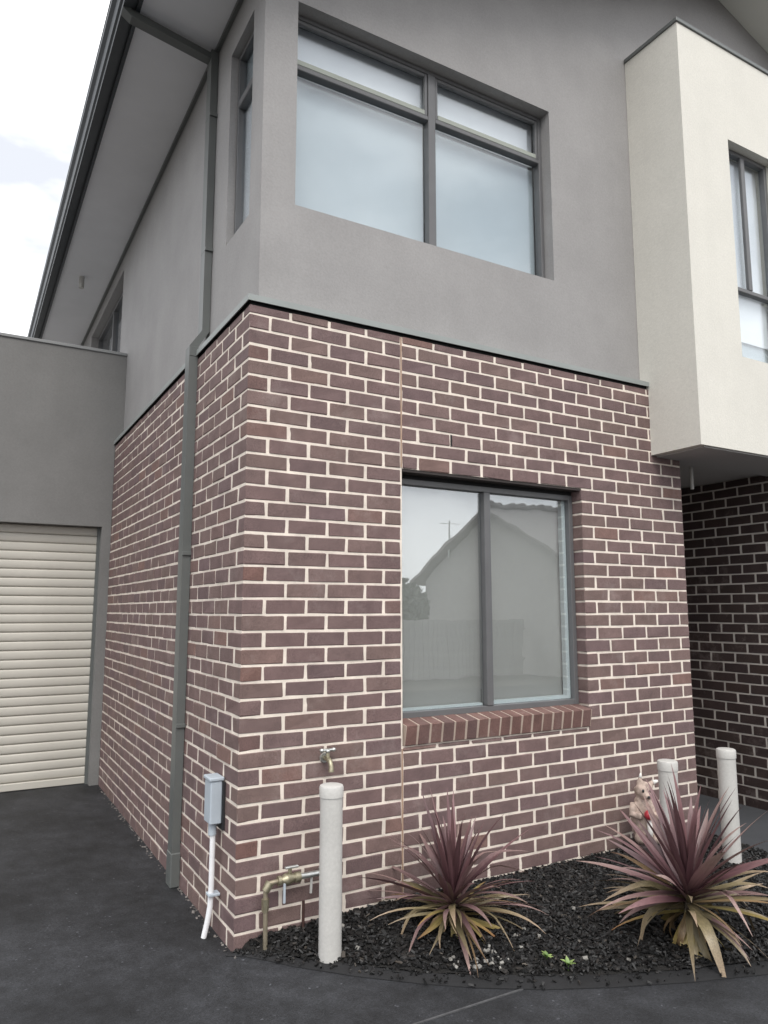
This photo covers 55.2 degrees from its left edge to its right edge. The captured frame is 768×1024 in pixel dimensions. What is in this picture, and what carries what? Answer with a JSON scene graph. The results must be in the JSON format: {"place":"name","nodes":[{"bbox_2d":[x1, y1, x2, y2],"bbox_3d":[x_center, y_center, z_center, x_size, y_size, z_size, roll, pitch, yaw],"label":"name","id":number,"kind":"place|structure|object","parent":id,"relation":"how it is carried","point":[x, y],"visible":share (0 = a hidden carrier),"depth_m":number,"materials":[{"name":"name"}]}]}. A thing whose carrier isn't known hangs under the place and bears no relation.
{"place":"outdoors","nodes":[
{"label":"outdoors","id":0,"kind":"place"},
{"bbox_2d":[0,0,109,336],"label":"sky","id":1,"kind":"structure","parent":0,"point":[49,48],"materials":[{"name":"white"}]},
{"bbox_2d":[0,783,767,1023],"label":"driveway","id":2,"kind":"structure","parent":0,"point":[100,923],"depth_m":3.37,"materials":[{"name":"concrete"}]},
{"bbox_2d":[0,332,126,791],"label":"garage","id":3,"kind":"structure","parent":2,"relation":"on","point":[62,407],"depth_m":7.14,"materials":[{"name":"grey paint"}]},
{"bbox_2d":[0,523,96,791],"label":"roller door","id":4,"kind":"structure","parent":3,"relation":"in","point":[47,572],"depth_m":7.06,"materials":[{"name":"beige metal"}]},
{"bbox_2d":[100,789,235,958],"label":"mortar crumbs","id":5,"kind":"object","parent":2,"relation":"on","point":[181,891],"visible":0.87,"depth_m":4.41,"materials":[{"name":"grey concrete"}]},
{"bbox_2d":[413,989,522,1023],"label":"driveway joint","id":6,"kind":"object","parent":2,"relation":"on","point":[463,1008],"visible":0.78,"depth_m":3.09,"materials":[{"name":"grey concrete"}]},
{"bbox_2d":[226,948,767,989],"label":"garden edging","id":7,"kind":"object","parent":2,"relation":"on","point":[703,974],"visible":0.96,"depth_m":3.32,"materials":[{"name":"grey concrete"}]},
{"bbox_2d":[242,831,767,975],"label":"bark mulch","id":8,"kind":"object","parent":2,"relation":"on","point":[583,927],"visible":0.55,"depth_m":3.70,"materials":[{"name":"black wood"}]},
{"bbox_2d":[318,782,343,963],"bbox_3d":[-0.258,1.752,3.553,0.120,0.838,0.120,4,-9,-30],"label":"bollard","id":9,"kind":"object","parent":8,"relation":"on","point":[331,794],"visible":0.91,"depth_m":3.51,"materials":[{"name":"white plastic"}]},
{"bbox_2d":[357,789,545,974],"bbox_3d":[0.367,1.939,3.760,0.990,0.995,0.995,4,-9,-30],"label":"cordyline","id":10,"kind":"object","parent":8,"relation":"on","point":[453,863],"visible":0.94,"depth_m":3.72,"materials":[{"name":"purple plant"}]},
{"bbox_2d":[342,906,630,968],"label":"pale pebbles","id":11,"kind":"object","parent":8,"relation":"on","point":[479,966],"visible":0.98,"depth_m":3.44,"materials":[{"name":"white stone"}]},
{"bbox_2d":[542,951,552,958],"bbox_3d":[0.766,2.084,3.439,0.056,0.049,0.048,-2,-8,17],"label":"weed","id":12,"kind":"object","parent":8,"relation":"on","point":[545,954],"visible":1,"depth_m":3.44,"materials":[{"name":"green plant"}]},
{"bbox_2d":[560,956,575,970],"bbox_3d":[0.848,2.080,3.373,0.061,0.050,0.071,4,-9,-30],"label":"weed","id":13,"kind":"object","parent":8,"relation":"on","point":[567,961],"visible":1,"depth_m":3.38,"materials":[{"name":"green plant"}]},
{"bbox_2d":[623,773,661,857],"bbox_3d":[1.714,1.993,4.801,0.244,0.548,0.208,4,-9,-30],"label":"figurine","id":14,"kind":"object","parent":8,"relation":"on","point":[641,792],"visible":0.56,"depth_m":4.77,"materials":[{"name":"beige ceramic"}]},
{"bbox_2d":[657,759,677,850],"bbox_3d":[1.714,1.863,4.393,0.120,0.733,0.120,4,-9,-30],"label":"bollard","id":15,"kind":"object","parent":8,"relation":"on","point":[664,767],"visible":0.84,"depth_m":4.38,"materials":[{"name":"white plastic"}]},
{"bbox_2d":[580,765,767,977],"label":"cordyline","id":16,"kind":"object","parent":8,"relation":"on","point":[681,868],"visible":0.93,"depth_m":3.65,"materials":[{"name":"purple plant"}]},
{"bbox_2d":[716,747,741,864],"bbox_3d":[2.219,1.901,4.716,0.120,0.743,0.120,4,-9,-30],"label":"bollard","id":17,"kind":"object","parent":8,"relation":"on","point":[726,766],"visible":0.9,"depth_m":4.68,"materials":[{"name":"white plastic"}]},
{"bbox_2d":[681,476,767,810],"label":"brick wall","id":18,"kind":"structure","parent":2,"relation":"on","point":[725,528],"depth_m":6.52,"materials":[{"name":"brick"}]},
{"bbox_2d":[697,793,767,851],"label":"porch path","id":19,"kind":"structure","parent":0,"point":[755,832],"depth_m":5.76,"materials":[{"name":"grey concrete"}]},
{"label":"ground","id":20,"kind":"structure","parent":0,"visible":0},
{"bbox_2d":[27,0,767,952],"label":"townhouse","id":21,"kind":"structure","parent":20,"relation":"on","point":[483,378],"depth_m":4.96,"materials":[{"name":"brick"}]},
{"bbox_2d":[98,292,122,351],"bbox_3d":[-3.374,-2.024,9.203,0.087,1.080,2.350,4,-9,-30],"label":"window","id":22,"kind":"structure","parent":21,"relation":"in","point":[110,337],"depth_m":9.19,"materials":[{"name":"grey glass"}]},
{"bbox_2d":[121,6,218,888],"bbox_3d":[-1.468,-0.537,4.698,0.698,5.630,0.132,6,-10,-37],"label":"downpipe","id":23,"kind":"object","parent":21,"relation":"attached to","point":[130,15],"visible":1,"depth_m":4.81,"materials":[{"name":"grey metal"}]},
{"bbox_2d":[201,773,225,938],"bbox_3d":[-0.895,1.785,3.815,0.086,0.798,0.131,4,-9,-30],"label":"meter box","id":24,"kind":"object","parent":21,"relation":"attached to","point":[214,802],"visible":1,"depth_m":3.81,"materials":[{"name":"grey plastic"}]},
{"bbox_2d":[234,31,253,233],"bbox_3d":[-0.842,-2.408,4.686,0.061,1.379,0.465,4,-9,-30],"label":"window","id":25,"kind":"structure","parent":21,"relation":"in","point":[245,76],"depth_m":4.85,"materials":[{"name":"grey glass"}]},
{"bbox_2d":[261,864,318,949],"bbox_3d":[-0.444,1.977,3.696,0.365,0.381,0.090,7,-10,-40],"label":"service pipe","id":26,"kind":"object","parent":21,"relation":"attached to","point":[287,879],"visible":0.91,"depth_m":3.65,"materials":[{"name":"orange metal"}]},
{"bbox_2d":[319,747,335,771],"bbox_3d":[-0.295,1.306,3.875,0.094,0.116,0.107,4,-9,-30],"label":"garden tap","id":27,"kind":"object","parent":21,"relation":"attached to","point":[324,756],"visible":1,"depth_m":3.87,"materials":[{"name":"silver metal"}]},
{"bbox_2d":[295,15,544,277],"bbox_3d":[0.271,-2.367,5.007,2.050,1.360,0.109,4,-9,-30],"label":"window","id":28,"kind":"structure","parent":21,"relation":"in","point":[360,120],"depth_m":4.99,"materials":[{"name":"glass"}]},
{"bbox_2d":[402,475,578,718],"bbox_3d":[0.671,0.540,4.754,1.447,1.452,0.104,4,-9,-30],"label":"window","id":29,"kind":"structure","parent":21,"relation":"in","point":[527,627],"depth_m":4.77,"materials":[{"name":"glass"}]},
{"bbox_2d":[728,149,767,362],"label":"window","id":30,"kind":"structure","parent":21,"relation":"in","point":[753,313],"depth_m":5.92,"materials":[{"name":"glass"}]}
]}

